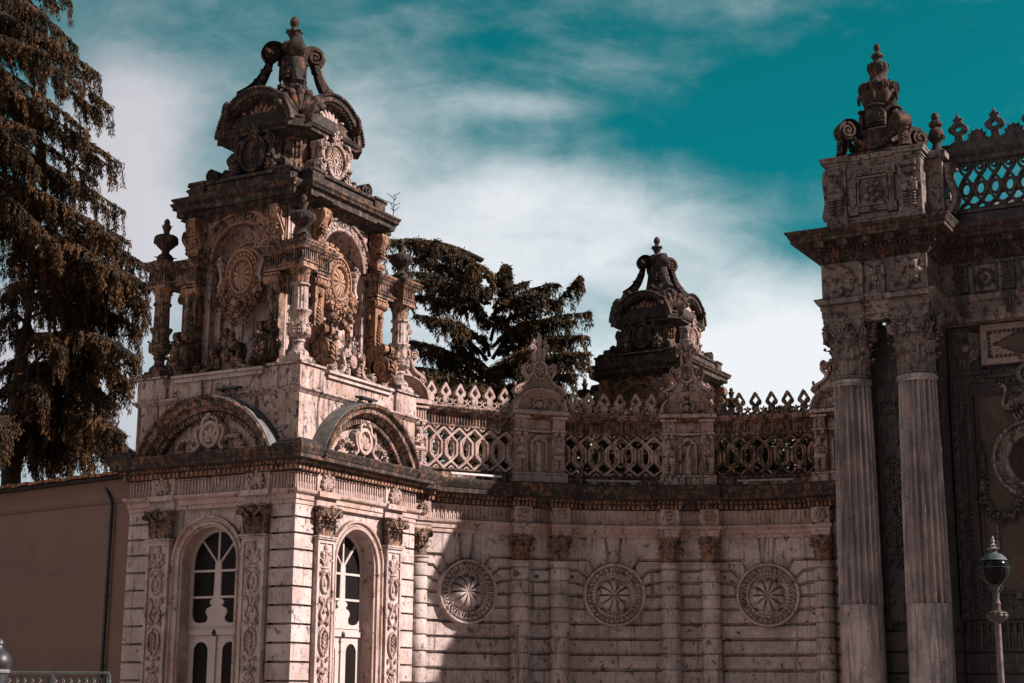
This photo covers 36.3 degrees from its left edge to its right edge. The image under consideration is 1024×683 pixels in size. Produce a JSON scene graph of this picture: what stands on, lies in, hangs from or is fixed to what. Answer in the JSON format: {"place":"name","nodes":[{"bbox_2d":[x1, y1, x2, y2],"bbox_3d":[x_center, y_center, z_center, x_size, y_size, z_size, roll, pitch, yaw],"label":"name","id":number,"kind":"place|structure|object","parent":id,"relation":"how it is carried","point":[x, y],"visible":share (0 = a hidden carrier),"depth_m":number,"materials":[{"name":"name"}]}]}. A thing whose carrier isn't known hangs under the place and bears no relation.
{"place":"outdoors","nodes":[
{"label":"outdoors","id":0,"kind":"place"},
{"bbox_2d":[0,0,1023,485],"label":"sky","id":1,"kind":"structure","parent":0,"point":[554,141],"materials":[{"name":"teal"}]},
{"bbox_2d":[578,237,739,458],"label":"entrance tower","id":2,"kind":"structure","parent":0,"point":[659,320],"depth_m":55.57,"materials":[{"name":"stone"}]},
{"bbox_2d":[784,44,1023,682],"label":"ceremonial gate","id":3,"kind":"structure","parent":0,"point":[915,256],"depth_m":38.42,"materials":[{"name":"stone"}]},
{"label":"ground","id":4,"kind":"structure","parent":0,"visible":0},
{"bbox_2d":[0,638,12,682],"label":"street lamp","id":5,"kind":"object","parent":4,"relation":"on","point":[6,661],"visible":1,"depth_m":23.40,"materials":[{"name":"grey metal"}]},
{"bbox_2d":[8,671,110,682],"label":"lattice railing","id":6,"kind":"object","parent":4,"relation":"on","point":[54,678],"visible":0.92,"depth_m":28.33,"materials":[{"name":"grey paint"}]},
{"bbox_2d":[0,0,131,277],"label":"cedar tree","id":7,"kind":"object","parent":4,"relation":"on","point":[38,58],"visible":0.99,"depth_m":46.62,"materials":[{"name":"green plant"}]},
{"bbox_2d":[0,472,134,682],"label":"plaster building","id":8,"kind":"structure","parent":4,"relation":"on","point":[63,553],"depth_m":37.31,"materials":[{"name":"paint"}]},
{"bbox_2d":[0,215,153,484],"bbox_3d":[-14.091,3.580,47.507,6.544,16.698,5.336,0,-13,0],"label":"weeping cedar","id":9,"kind":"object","parent":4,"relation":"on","point":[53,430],"visible":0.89,"depth_m":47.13,"materials":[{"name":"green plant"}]},
{"bbox_2d":[104,16,440,682],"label":"entrance tower","id":10,"kind":"structure","parent":4,"relation":"on","point":[274,512],"depth_m":35.02,"materials":[{"name":"stone"}]},
{"bbox_2d":[186,528,235,682],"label":"door","id":11,"kind":"structure","parent":10,"relation":"in","point":[213,566],"depth_m":34.07,"materials":[{"name":"paint"}]},
{"bbox_2d":[215,386,242,392],"bbox_3d":[-6.247,1.048,34.414,0.600,0.110,0.223,-7,-14,29],"label":"floodlight","id":12,"kind":"object","parent":10,"relation":"on","point":[223,389],"visible":1,"depth_m":34.34,"materials":[{"name":"black paint"}]},
{"bbox_2d":[333,534,362,682],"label":"door","id":13,"kind":"structure","parent":10,"relation":"in","point":[349,575],"depth_m":34.97,"materials":[{"name":"paint"}]},
{"bbox_2d":[355,395,377,402],"bbox_3d":[-3.325,1.323,35.575,0.223,0.110,0.600,-7,-14,29],"label":"floodlight","id":14,"kind":"object","parent":10,"relation":"on","point":[368,399],"visible":0.92,"depth_m":35.47,"materials":[{"name":"black paint"}]},
{"bbox_2d":[387,193,399,215],"bbox_3d":[-2.906,-3.361,38.243,0.325,0.628,0.318,1,-13,-2],"label":"sapling","id":15,"kind":"object","parent":10,"relation":"on","point":[392,203],"visible":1,"depth_m":38.21,"materials":[{"name":"brown wood"}]},
{"bbox_2d":[419,367,504,470],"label":"garden tree","id":16,"kind":"object","parent":4,"relation":"on","point":[452,380],"visible":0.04,"depth_m":47.30,"materials":[{"name":"green plant"}]},
{"bbox_2d":[381,235,593,402],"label":"spreading cedar","id":17,"kind":"object","parent":4,"relation":"on","point":[460,288],"visible":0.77,"depth_m":52.47,"materials":[{"name":"green plant"}]},
{"bbox_2d":[463,401,567,471],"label":"garden tree","id":18,"kind":"object","parent":4,"relation":"on","point":[505,440],"visible":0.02,"depth_m":47.78,"materials":[{"name":"green plant"}]},
{"bbox_2d":[564,395,641,475],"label":"garden tree","id":19,"kind":"object","parent":4,"relation":"on","point":[586,467],"visible":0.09,"depth_m":46.79,"materials":[{"name":"green plant"}]},
{"bbox_2d":[385,324,841,682],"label":"curved wall","id":20,"kind":"structure","parent":4,"relation":"on","point":[538,562],"depth_m":39.84,"materials":[{"name":"stone"}]},
{"bbox_2d":[450,472,501,479],"bbox_3d":[-0.899,3.393,39.301,1.440,0.125,0.067,7,-14,-27],"label":"batten light","id":21,"kind":"object","parent":20,"relation":"on","point":[459,474],"visible":1,"depth_m":39.28,"materials":[{"name":"white metal"}]},
{"bbox_2d":[586,479,640,484],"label":"batten light","id":22,"kind":"object","parent":20,"relation":"on","point":[595,481],"visible":1,"depth_m":40.29,"materials":[{"name":"grey metal"}]},
{"bbox_2d":[737,478,793,484],"bbox_3d":[6.482,3.577,39.929,1.440,0.125,0.067,-3,-13,17],"label":"batten light","id":23,"kind":"object","parent":20,"relation":"on","point":[746,481],"visible":1,"depth_m":39.91,"materials":[{"name":"grey metal"}]},
{"bbox_2d":[601,407,661,476],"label":"garden tree","id":24,"kind":"object","parent":4,"relation":"on","point":[653,469],"visible":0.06,"depth_m":47.24,"materials":[{"name":"green plant"}]},
{"bbox_2d":[714,405,770,475],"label":"garden tree","id":25,"kind":"object","parent":4,"relation":"on","point":[738,444],"visible":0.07,"depth_m":46.76,"materials":[{"name":"green plant"}]},
{"bbox_2d":[731,405,814,474],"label":"garden tree","id":26,"kind":"object","parent":4,"relation":"on","point":[808,465],"visible":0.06,"depth_m":47.17,"materials":[{"name":"green plant"}]},
{"bbox_2d":[978,536,1010,682],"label":"street lamp","id":27,"kind":"object","parent":4,"relation":"on","point":[994,567],"visible":1,"depth_m":26.39,"materials":[{"name":"black metal"}]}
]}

